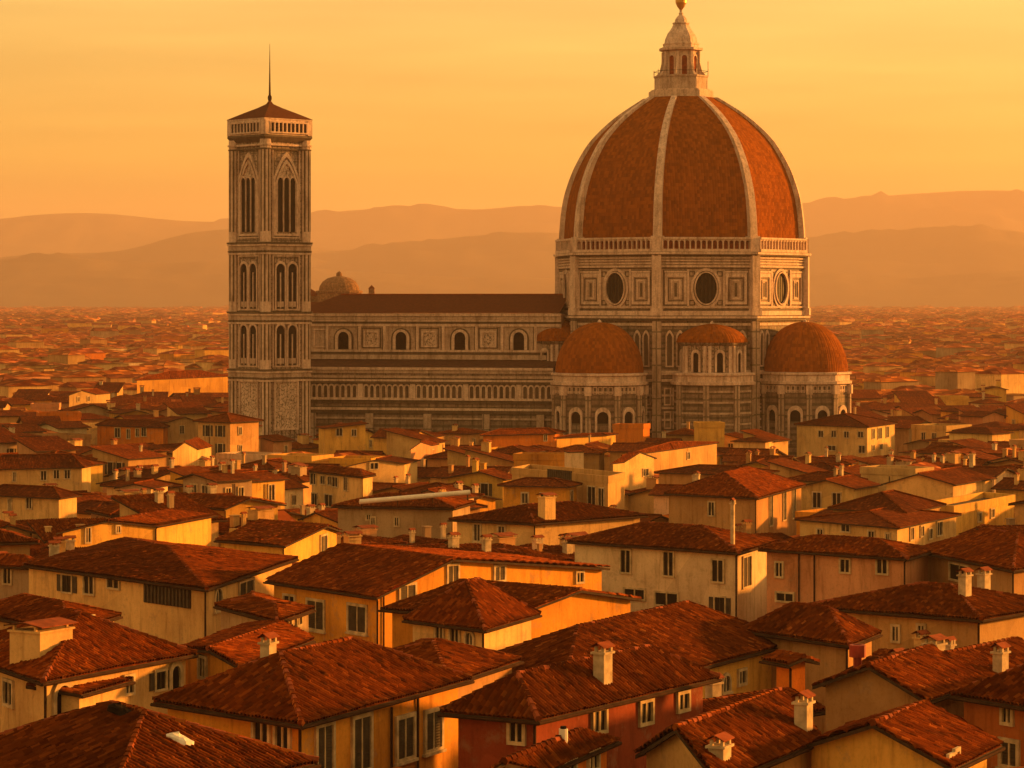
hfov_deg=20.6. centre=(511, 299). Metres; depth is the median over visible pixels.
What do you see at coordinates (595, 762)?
window
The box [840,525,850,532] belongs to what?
window
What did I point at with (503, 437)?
house
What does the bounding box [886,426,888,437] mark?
window
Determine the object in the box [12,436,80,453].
house
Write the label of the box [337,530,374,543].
house
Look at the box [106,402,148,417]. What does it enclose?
house
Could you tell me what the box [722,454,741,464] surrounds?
house
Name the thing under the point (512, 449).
house
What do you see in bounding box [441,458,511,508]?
house
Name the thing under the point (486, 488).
window
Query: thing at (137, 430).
window
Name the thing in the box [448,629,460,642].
window
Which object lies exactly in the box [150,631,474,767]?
house
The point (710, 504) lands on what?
window
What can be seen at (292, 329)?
window
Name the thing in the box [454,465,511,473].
house
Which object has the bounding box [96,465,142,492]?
house
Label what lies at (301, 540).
house
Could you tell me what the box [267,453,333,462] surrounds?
house
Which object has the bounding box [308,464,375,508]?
house
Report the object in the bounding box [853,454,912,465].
house
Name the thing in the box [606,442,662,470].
house
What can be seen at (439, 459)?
house
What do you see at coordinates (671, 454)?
house
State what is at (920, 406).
house
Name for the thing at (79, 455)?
house
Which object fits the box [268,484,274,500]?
window
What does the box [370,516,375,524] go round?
window
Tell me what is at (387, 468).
house
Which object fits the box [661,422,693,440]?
house
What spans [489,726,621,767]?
house
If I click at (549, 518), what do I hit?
house
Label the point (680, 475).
house
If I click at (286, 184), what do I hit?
window
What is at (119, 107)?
sky
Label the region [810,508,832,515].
house
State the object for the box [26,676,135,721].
house
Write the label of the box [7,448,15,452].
window
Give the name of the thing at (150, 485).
house
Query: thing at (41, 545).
house
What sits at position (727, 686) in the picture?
window
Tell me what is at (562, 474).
window
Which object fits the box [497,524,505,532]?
window
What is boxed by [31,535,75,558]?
house
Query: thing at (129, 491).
house
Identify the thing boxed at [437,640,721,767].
house
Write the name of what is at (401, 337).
window
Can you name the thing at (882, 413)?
house
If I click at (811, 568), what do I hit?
house
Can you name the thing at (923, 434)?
window
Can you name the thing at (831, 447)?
window
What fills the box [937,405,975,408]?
house
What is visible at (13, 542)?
house
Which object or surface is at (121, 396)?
house
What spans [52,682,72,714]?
window
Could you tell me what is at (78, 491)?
house
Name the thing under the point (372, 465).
window
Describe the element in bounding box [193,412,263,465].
house
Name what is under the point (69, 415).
house
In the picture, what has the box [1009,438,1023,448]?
house
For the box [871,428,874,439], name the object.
window
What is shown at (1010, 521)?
house
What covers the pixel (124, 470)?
house
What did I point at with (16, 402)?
house
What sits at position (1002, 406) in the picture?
house
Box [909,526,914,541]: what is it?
window
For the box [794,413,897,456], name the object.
house
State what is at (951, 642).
house
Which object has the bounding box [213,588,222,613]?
window
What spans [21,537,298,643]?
house
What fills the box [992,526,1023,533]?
house
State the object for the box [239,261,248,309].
window
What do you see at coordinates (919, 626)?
window
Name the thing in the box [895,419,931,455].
house
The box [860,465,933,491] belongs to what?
house
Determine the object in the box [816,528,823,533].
window
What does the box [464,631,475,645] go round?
window
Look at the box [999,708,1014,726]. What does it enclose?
window
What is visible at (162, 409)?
house
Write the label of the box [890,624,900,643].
window
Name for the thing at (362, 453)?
house
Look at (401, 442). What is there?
house
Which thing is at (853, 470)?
house
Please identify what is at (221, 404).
house
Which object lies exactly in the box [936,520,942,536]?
window
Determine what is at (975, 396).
house
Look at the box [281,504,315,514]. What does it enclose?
house
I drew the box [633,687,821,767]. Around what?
house
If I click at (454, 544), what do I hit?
house
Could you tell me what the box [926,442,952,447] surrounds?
house
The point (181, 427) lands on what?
window
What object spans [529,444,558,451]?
house
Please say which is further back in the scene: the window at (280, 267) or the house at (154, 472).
the window at (280, 267)
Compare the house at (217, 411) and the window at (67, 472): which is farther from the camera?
the house at (217, 411)
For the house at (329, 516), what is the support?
on the ground
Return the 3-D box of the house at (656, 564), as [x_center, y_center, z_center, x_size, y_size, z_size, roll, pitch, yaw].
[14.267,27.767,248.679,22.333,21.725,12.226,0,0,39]
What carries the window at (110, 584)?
in the house at (171, 592)
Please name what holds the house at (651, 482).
on the ground
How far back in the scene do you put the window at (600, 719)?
125.80 m
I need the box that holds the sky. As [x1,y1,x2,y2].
[0,0,1023,221]
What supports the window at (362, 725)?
in the house at (349, 702)
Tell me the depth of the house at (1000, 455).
461.80 m
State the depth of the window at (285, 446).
534.96 m
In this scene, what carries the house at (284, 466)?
on the ground
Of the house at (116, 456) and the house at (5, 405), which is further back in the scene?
the house at (5, 405)
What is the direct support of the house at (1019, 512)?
on the ground
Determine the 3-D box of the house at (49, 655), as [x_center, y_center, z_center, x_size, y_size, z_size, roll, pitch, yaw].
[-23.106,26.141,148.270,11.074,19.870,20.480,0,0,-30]
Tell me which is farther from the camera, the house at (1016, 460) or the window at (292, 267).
the window at (292, 267)
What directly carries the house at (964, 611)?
on the ground
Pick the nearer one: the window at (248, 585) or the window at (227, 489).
the window at (248, 585)
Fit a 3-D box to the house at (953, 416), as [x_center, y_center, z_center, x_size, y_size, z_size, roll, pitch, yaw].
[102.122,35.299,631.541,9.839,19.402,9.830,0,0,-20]
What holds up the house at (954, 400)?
on the ground
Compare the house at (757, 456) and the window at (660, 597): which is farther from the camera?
the house at (757, 456)
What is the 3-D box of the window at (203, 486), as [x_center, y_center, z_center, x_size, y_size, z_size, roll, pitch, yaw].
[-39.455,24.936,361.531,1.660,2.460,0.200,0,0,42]
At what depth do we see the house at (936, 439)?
567.61 m
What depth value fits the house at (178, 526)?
288.93 m
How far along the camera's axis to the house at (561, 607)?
183.93 m
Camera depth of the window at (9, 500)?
349.21 m
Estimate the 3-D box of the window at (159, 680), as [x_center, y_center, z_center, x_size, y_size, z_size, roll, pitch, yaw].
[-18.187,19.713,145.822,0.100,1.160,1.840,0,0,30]
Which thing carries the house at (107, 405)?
on the ground
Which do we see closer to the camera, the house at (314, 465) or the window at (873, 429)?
the house at (314, 465)
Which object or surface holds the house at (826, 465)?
on the ground
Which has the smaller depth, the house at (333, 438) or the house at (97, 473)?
the house at (97, 473)
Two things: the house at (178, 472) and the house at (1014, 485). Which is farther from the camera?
the house at (178, 472)
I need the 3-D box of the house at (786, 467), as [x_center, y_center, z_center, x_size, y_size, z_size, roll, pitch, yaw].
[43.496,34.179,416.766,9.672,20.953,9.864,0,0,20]
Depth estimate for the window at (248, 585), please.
215.25 m
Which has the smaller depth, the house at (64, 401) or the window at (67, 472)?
the window at (67, 472)
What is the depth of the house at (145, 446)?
492.94 m
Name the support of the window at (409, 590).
in the house at (347, 589)
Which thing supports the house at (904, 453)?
on the ground
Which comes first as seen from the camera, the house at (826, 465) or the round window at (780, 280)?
the house at (826, 465)
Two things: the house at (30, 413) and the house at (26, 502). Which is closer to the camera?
the house at (26, 502)
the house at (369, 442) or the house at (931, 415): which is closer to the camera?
the house at (369, 442)
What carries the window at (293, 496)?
in the house at (293, 494)
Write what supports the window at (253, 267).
in the bell tower
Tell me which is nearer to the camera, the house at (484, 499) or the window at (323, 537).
the window at (323, 537)
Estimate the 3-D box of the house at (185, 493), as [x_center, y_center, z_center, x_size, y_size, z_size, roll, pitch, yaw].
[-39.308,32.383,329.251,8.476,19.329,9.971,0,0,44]
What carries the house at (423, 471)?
on the ground
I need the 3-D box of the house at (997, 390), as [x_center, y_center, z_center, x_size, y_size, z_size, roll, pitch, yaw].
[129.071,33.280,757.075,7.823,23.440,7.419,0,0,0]
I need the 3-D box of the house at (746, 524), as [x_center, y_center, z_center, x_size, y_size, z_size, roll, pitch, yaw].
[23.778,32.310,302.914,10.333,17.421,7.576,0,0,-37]
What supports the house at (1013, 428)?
on the ground
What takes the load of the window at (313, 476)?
in the house at (331, 484)
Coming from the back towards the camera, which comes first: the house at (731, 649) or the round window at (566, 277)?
the round window at (566, 277)
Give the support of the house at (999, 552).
on the ground
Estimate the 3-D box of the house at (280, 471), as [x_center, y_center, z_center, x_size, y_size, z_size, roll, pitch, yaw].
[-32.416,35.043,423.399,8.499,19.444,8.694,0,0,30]
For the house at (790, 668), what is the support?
on the ground
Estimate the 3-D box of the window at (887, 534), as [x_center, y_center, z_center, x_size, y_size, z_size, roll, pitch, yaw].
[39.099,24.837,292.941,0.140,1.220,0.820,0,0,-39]
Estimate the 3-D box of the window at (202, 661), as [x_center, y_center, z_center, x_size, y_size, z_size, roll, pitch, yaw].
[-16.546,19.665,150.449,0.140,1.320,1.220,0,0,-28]
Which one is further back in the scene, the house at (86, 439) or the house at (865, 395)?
the house at (865, 395)
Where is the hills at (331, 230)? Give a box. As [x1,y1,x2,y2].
[0,189,1023,256]
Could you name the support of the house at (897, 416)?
on the ground
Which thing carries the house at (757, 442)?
on the ground
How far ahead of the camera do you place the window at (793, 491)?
364.45 m
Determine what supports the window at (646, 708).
in the house at (634, 697)
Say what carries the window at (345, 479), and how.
in the house at (331, 484)
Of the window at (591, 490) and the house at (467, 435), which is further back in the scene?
the house at (467, 435)
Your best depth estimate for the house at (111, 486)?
398.22 m
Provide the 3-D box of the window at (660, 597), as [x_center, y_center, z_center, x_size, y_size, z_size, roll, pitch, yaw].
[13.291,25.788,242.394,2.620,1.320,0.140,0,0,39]
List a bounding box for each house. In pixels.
[0,401,12,409]
[0,410,26,422]
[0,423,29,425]
[0,425,18,452]
[0,453,95,491]
[0,484,82,519]
[0,511,31,537]
[0,513,35,536]
[0,528,39,555]
[0,553,36,598]
[0,593,122,629]
[0,608,198,731]
[0,700,320,767]
[2,424,46,433]
[5,398,36,409]
[8,426,41,436]
[11,389,51,399]
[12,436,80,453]
[16,416,60,424]
[16,517,77,526]
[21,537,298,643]
[24,412,35,415]
[26,395,56,402]
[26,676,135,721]
[27,517,105,543]
[30,403,60,410]
[30,526,61,548]
[30,547,83,555]
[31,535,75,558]
[35,433,91,445]
[36,411,80,420]
[38,422,91,433]
[42,421,88,429]
[42,450,97,459]
[42,483,88,492]
[49,391,77,396]
[51,397,68,407]
[55,508,218,546]
[58,403,110,416]
[66,438,92,454]
[67,388,111,406]
[77,493,111,501]
[77,499,118,518]
[81,413,114,422]
[81,457,107,491]
[84,423,96,444]
[84,503,119,518]
[88,444,168,481]
[89,400,121,411]
[94,380,124,397]
[95,418,169,444]
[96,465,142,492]
[100,468,182,494]
[103,488,146,495]
[104,465,150,480]
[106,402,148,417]
[109,403,155,413]
[110,391,132,399]
[110,399,130,402]
[110,438,159,450]
[111,488,228,546]
[114,410,164,419]
[114,479,172,493]
[117,457,174,480]
[118,466,153,473]
[130,385,143,396]
[131,395,170,404]
[135,370,227,396]
[141,389,167,396]
[146,404,166,416]
[146,442,171,465]
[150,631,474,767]
[156,443,181,465]
[157,416,195,443]
[158,465,181,468]
[163,402,211,436]
[166,466,210,492]
[169,387,212,396]
[171,392,188,398]
[171,437,212,465]
[175,459,259,495]
[179,619,315,683]
[180,396,216,404]
[180,492,195,495]
[185,483,232,494]
[186,492,286,519]
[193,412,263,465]
[197,455,218,468]
[202,396,228,409]
[209,406,228,415]
[209,460,271,472]
[212,393,228,401]
[213,518,341,561]
[213,591,315,631]
[216,451,280,464]
[219,505,276,534]
[237,468,252,471]
[241,455,288,472]
[242,452,289,463]
[242,470,289,508]
[252,464,308,508]
[259,425,295,452]
[263,543,609,647]
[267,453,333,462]
[273,463,311,509]
[277,466,312,473]
[278,460,309,475]
[278,506,306,521]
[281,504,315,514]
[292,433,318,452]
[298,509,337,527]
[303,463,342,467]
[305,503,330,510]
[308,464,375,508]
[315,421,368,453]
[315,421,375,450]
[329,455,382,466]
[331,492,476,539]
[334,450,385,454]
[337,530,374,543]
[341,534,408,544]
[344,450,386,455]
[346,455,420,482]
[353,524,415,544]
[370,428,433,454]
[372,473,428,494]
[372,476,410,490]
[373,543,428,547]
[378,578,641,647]
[382,427,448,457]
[393,523,447,544]
[393,638,523,698]
[398,482,471,492]
[401,577,541,649]
[404,543,445,547]
[409,439,438,466]
[417,459,440,482]
[418,485,478,499]
[422,430,447,439]
[423,451,446,466]
[425,455,479,482]
[435,532,531,555]
[437,424,489,444]
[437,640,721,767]
[438,487,487,513]
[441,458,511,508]
[442,445,464,465]
[445,436,480,450]
[446,483,479,491]
[447,492,648,545]
[453,481,502,511]
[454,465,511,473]
[461,439,513,466]
[479,427,566,447]
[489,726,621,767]
[490,532,574,561]
[492,444,545,455]
[497,477,582,506]
[497,600,777,697]
[511,464,624,509]
[511,533,569,549]
[513,452,564,466]
[518,543,546,546]
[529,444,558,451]
[535,531,587,560]
[549,444,606,469]
[553,432,618,447]
[564,450,583,468]
[566,498,778,621]
[585,433,610,447]
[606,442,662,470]
[609,504,668,522]
[610,451,656,489]
[612,423,649,442]
[621,441,718,470]
[625,489,634,509]
[628,477,658,513]
[629,475,658,494]
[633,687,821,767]
[645,430,682,442]
[648,471,700,514]
[654,464,779,483]
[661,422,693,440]
[663,466,806,535]
[693,421,724,446]
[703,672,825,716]
[717,447,732,464]
[717,450,726,464]
[722,448,786,458]
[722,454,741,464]
[724,432,742,447]
[730,436,779,448]
[735,519,783,540]
[735,527,791,539]
[736,446,801,464]
[739,450,769,467]
[740,429,791,454]
[743,601,882,733]
[758,534,932,612]
[759,649,819,691]
[766,457,828,477]
[788,463,867,483]
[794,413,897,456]
[794,507,961,544]
[795,508,826,534]
[797,446,857,465]
[801,474,882,510]
[804,452,846,469]
[806,699,1005,767]
[809,566,1023,651]
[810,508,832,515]
[812,644,986,731]
[823,636,956,686]
[827,489,946,513]
[829,464,866,476]
[841,455,855,459]
[851,389,882,401]
[851,401,872,408]
[851,405,889,419]
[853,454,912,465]
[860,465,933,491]
[863,397,886,404]
[866,405,898,415]
[868,409,889,419]
[872,629,930,656]
[879,402,919,406]
[881,393,893,402]
[881,466,996,499]
[883,449,915,461]
[887,408,925,421]
[891,390,931,401]
[895,405,934,408]
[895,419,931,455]
[897,396,945,405]
[898,448,924,456]
[900,407,928,415]
[901,450,936,463]
[903,439,928,450]
[911,423,971,441]
[912,409,944,422]
[916,445,981,456]
[920,633,1023,676]
[921,452,991,465]
[924,527,1023,594]
[925,435,948,443]
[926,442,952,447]
[931,451,981,467]
[934,395,968,404]
[934,416,965,423]
[936,492,1014,535]
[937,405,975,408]
[937,413,958,420]
[938,408,958,416]
[938,439,948,441]
[941,451,1014,492]
[945,427,1013,441]
[947,438,1017,452]
[947,664,1023,767]
[952,425,992,430]
[953,448,999,461]
[954,407,1001,419]
[957,410,1007,424]
[959,518,1015,534]
[963,385,1001,401]
[968,391,1007,406]
[972,421,1011,427]
[976,380,1007,401]
[976,524,1023,529]
[978,405,1005,408]
[982,445,1023,465]
[987,441,1009,447]
[987,453,1012,457]
[989,449,1017,461]
[991,466,1023,506]
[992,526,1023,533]
[993,409,1005,422]
[993,423,1023,438]
[1003,403,1023,423]
[1003,457,1023,471]
[1008,500,1023,524]
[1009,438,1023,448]
[1016,426,1023,438]
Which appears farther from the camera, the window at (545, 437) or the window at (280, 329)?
the window at (280, 329)
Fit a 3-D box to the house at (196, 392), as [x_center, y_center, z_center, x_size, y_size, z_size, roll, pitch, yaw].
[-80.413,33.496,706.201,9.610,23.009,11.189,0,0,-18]
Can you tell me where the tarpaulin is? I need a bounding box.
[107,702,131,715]
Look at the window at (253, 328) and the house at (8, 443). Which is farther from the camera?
the window at (253, 328)
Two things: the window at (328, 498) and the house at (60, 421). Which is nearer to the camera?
the window at (328, 498)
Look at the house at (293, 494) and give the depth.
389.91 m
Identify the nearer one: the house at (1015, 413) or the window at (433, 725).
the window at (433, 725)
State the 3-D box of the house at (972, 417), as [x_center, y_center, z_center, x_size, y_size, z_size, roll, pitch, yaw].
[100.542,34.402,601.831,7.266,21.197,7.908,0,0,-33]
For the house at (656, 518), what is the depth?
355.93 m
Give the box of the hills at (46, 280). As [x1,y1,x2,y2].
[0,252,1023,307]
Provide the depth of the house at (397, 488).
397.00 m
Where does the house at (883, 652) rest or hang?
on the ground
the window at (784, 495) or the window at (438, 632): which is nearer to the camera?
the window at (438, 632)
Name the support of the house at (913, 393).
on the ground
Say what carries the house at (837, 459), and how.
on the ground
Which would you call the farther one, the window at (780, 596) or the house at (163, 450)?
the house at (163, 450)
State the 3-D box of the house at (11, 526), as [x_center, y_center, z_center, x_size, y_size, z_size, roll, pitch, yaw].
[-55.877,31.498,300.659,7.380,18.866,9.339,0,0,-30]
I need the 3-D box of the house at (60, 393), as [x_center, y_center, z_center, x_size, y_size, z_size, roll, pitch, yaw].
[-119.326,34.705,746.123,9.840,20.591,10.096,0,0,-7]
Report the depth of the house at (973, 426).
577.44 m
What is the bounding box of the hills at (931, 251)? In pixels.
[0,224,1023,277]
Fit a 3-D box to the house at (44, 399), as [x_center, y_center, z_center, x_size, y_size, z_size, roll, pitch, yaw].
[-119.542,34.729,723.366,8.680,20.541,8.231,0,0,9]
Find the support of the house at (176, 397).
on the ground
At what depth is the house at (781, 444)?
533.06 m
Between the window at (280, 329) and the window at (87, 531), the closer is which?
the window at (87, 531)
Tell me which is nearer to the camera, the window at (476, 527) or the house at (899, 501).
the window at (476, 527)
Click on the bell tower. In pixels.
(269, 369)
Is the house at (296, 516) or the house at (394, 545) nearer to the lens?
the house at (394, 545)
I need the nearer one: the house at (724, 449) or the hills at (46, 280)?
the house at (724, 449)
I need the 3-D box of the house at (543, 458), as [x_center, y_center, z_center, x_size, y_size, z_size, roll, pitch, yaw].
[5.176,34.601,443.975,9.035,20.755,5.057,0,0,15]
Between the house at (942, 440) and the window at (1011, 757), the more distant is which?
the house at (942, 440)
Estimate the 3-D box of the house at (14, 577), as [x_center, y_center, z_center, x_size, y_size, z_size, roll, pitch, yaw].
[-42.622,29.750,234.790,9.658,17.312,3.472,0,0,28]
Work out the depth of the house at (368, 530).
292.31 m
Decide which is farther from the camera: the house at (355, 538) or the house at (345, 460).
the house at (345, 460)
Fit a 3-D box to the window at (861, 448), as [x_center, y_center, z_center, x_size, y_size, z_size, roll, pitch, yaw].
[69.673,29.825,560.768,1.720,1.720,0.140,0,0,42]
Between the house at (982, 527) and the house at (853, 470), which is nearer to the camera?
the house at (982, 527)
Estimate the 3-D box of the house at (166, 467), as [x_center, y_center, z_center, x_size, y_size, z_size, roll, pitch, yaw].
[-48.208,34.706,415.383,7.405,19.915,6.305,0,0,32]
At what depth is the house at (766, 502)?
351.50 m
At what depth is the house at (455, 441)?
512.10 m
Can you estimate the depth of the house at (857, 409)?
633.72 m
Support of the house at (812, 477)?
on the ground
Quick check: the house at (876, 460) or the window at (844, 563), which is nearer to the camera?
the window at (844, 563)
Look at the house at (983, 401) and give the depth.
682.94 m
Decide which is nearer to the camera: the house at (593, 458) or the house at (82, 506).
the house at (82, 506)
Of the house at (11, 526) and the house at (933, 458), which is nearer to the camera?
the house at (11, 526)
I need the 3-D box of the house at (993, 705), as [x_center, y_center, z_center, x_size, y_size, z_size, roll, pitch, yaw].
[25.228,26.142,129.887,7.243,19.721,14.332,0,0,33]
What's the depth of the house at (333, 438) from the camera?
541.10 m
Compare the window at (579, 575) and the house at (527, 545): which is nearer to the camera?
the window at (579, 575)
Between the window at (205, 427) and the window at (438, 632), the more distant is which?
the window at (205, 427)
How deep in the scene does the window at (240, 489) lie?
363.21 m
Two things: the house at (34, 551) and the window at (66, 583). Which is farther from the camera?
the house at (34, 551)
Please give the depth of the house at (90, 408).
630.60 m
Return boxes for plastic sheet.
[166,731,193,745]
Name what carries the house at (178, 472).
on the ground
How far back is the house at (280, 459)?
445.20 m
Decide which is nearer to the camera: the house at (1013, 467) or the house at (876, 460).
the house at (1013, 467)
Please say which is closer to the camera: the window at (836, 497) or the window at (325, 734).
the window at (325, 734)
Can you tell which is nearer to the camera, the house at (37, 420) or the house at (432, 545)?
the house at (432, 545)
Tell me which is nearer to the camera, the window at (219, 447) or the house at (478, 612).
the house at (478, 612)
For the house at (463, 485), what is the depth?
411.18 m
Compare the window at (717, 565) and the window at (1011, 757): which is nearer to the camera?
the window at (1011, 757)
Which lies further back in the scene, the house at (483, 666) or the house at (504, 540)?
the house at (504, 540)
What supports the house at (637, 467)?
on the ground
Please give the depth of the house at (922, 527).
300.24 m
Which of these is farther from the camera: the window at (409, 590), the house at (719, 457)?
the house at (719, 457)
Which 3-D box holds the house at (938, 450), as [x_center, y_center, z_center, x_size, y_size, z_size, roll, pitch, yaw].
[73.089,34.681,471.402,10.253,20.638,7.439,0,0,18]
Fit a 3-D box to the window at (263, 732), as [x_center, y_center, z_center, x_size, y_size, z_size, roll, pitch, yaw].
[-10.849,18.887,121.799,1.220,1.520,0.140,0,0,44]
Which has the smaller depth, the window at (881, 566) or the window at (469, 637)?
the window at (469, 637)
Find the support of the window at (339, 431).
in the house at (333, 438)
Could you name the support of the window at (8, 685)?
in the house at (49, 655)
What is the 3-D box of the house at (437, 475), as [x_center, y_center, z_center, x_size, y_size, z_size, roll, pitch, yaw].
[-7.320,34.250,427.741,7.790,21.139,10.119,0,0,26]
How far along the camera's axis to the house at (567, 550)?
262.94 m
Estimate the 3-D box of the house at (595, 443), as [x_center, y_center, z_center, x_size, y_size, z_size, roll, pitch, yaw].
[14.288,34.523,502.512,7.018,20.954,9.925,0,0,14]
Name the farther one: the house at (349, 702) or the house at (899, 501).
the house at (899, 501)
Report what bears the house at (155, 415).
on the ground
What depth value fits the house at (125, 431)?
591.04 m
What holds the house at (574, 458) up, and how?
on the ground
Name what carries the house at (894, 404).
on the ground
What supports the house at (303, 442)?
on the ground
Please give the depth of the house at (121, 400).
713.10 m
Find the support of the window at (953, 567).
in the house at (999, 552)
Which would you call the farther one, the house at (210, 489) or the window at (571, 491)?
the window at (571, 491)
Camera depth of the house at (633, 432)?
545.00 m
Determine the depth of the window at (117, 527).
284.67 m
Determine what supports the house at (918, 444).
on the ground
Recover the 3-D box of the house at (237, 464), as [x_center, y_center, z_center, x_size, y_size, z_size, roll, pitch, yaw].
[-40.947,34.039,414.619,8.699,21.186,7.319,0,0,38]
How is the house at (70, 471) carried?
on the ground
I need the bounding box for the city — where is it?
[0,305,1023,767]
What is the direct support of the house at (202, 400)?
on the ground
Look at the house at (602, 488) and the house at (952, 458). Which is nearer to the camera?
the house at (602, 488)
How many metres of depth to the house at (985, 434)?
534.01 m
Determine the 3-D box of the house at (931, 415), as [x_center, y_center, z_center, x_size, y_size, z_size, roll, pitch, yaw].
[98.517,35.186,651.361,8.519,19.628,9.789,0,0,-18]
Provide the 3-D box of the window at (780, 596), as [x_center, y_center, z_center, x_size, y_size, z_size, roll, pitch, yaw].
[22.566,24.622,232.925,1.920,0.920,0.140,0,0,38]
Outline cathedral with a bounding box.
[311,0,852,456]
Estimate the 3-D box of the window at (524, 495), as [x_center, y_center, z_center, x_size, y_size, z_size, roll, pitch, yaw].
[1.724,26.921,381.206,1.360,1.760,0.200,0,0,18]
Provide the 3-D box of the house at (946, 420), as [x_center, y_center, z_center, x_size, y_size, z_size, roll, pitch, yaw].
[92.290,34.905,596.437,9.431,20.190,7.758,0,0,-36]
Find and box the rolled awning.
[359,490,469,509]
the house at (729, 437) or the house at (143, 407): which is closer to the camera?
the house at (729, 437)
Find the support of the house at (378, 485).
on the ground
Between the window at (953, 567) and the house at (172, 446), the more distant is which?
the house at (172, 446)
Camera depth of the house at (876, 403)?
706.16 m
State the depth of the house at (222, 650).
151.97 m
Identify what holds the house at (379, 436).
on the ground
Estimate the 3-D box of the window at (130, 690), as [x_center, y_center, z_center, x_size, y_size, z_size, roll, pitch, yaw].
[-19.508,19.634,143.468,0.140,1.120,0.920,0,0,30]
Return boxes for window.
[2,569,12,585]
[2,677,14,708]
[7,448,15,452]
[7,497,11,513]
[12,471,16,481]
[25,498,32,509]
[40,470,46,480]
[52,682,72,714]
[53,469,59,478]
[57,573,76,593]
[64,469,70,478]
[82,576,94,595]
[84,526,91,543]
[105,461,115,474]
[106,579,120,590]
[114,427,120,437]
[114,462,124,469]
[115,525,120,533]
[122,673,135,696]
[126,429,130,438]
[135,428,139,436]
[141,428,146,436]
[143,584,190,608]
[150,668,168,692]
[168,661,183,690]
[179,425,184,433]
[190,483,197,492]
[197,654,207,679]
[201,484,207,492]
[203,424,212,436]
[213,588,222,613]
[215,425,224,436]
[215,443,224,454]
[225,487,231,492]
[237,486,244,495]
[238,152,258,235]
[238,426,242,435]
[238,444,242,450]
[238,577,254,595]
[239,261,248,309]
[239,324,248,366]
[248,261,257,309]
[248,324,257,366]
[251,722,271,743]
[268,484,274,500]
[272,725,291,748]
[274,152,298,235]
[274,261,286,309]
[274,324,286,366]
[282,593,295,600]
[284,445,287,452]
[286,261,297,309]
[286,324,297,366]
[290,494,297,506]
[295,617,302,626]
[305,597,325,633]
[310,473,316,484]
[311,492,317,505]
[314,721,335,767]
[320,475,325,484]
[320,533,327,551]
[324,493,332,507]
[327,475,332,485]
[331,476,338,487]
[334,328,352,348]
[336,427,342,436]
[343,476,347,491]
[345,602,368,636]
[350,711,373,767]
[351,429,356,436]
[365,513,371,520]
[369,462,378,469]
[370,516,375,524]
[391,328,410,349]
[393,516,399,526]
[394,711,418,766]
[398,582,416,600]
[422,705,446,757]
[434,627,444,638]
[446,562,459,583]
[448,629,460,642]
[450,328,469,349]
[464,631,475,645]
[471,523,481,542]
[478,483,491,495]
[493,564,506,581]
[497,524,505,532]
[506,723,525,745]
[509,328,528,349]
[520,492,528,504]
[543,434,547,441]
[547,469,571,480]
[563,269,568,305]
[570,489,573,500]
[575,570,584,584]
[586,747,600,767]
[587,485,595,504]
[591,709,608,732]
[598,487,604,505]
[602,268,628,308]
[619,548,631,574]
[623,587,645,600]
[638,698,654,727]
[642,468,648,476]
[654,590,678,605]
[662,550,674,577]
[676,689,690,713]
[686,451,689,459]
[691,268,720,308]
[707,501,714,516]
[709,595,730,614]
[710,558,724,583]
[722,672,732,694]
[737,667,747,686]
[742,554,751,589]
[769,496,772,526]
[773,268,788,305]
[774,561,783,578]
[775,591,794,602]
[782,492,786,521]
[792,490,795,519]
[812,491,821,508]
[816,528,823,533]
[818,430,823,437]
[827,445,836,450]
[831,430,836,437]
[831,492,841,504]
[839,557,850,573]
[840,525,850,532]
[843,431,849,437]
[857,431,863,437]
[858,445,865,453]
[867,530,875,537]
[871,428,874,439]
[875,559,888,575]
[877,427,881,439]
[885,532,890,539]
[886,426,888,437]
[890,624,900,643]
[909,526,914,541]
[916,623,926,635]
[920,525,924,537]
[921,432,925,439]
[928,527,932,539]
[931,432,936,438]
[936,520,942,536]
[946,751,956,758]
[948,561,970,581]
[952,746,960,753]
[977,511,981,522]
[990,508,994,518]
[995,736,1020,767]
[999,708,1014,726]
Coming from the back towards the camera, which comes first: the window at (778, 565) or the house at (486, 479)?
the house at (486, 479)
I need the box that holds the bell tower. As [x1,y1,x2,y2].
[227,52,312,441]
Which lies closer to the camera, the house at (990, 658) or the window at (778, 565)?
the house at (990, 658)
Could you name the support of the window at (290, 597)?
in the house at (347, 589)
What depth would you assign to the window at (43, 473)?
443.06 m
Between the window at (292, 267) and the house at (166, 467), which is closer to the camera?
the house at (166, 467)
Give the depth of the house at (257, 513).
307.98 m
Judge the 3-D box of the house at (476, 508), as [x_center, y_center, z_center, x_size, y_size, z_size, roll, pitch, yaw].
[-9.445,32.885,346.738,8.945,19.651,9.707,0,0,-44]
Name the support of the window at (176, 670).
in the house at (49, 655)
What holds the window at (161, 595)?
in the house at (171, 592)
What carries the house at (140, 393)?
on the ground

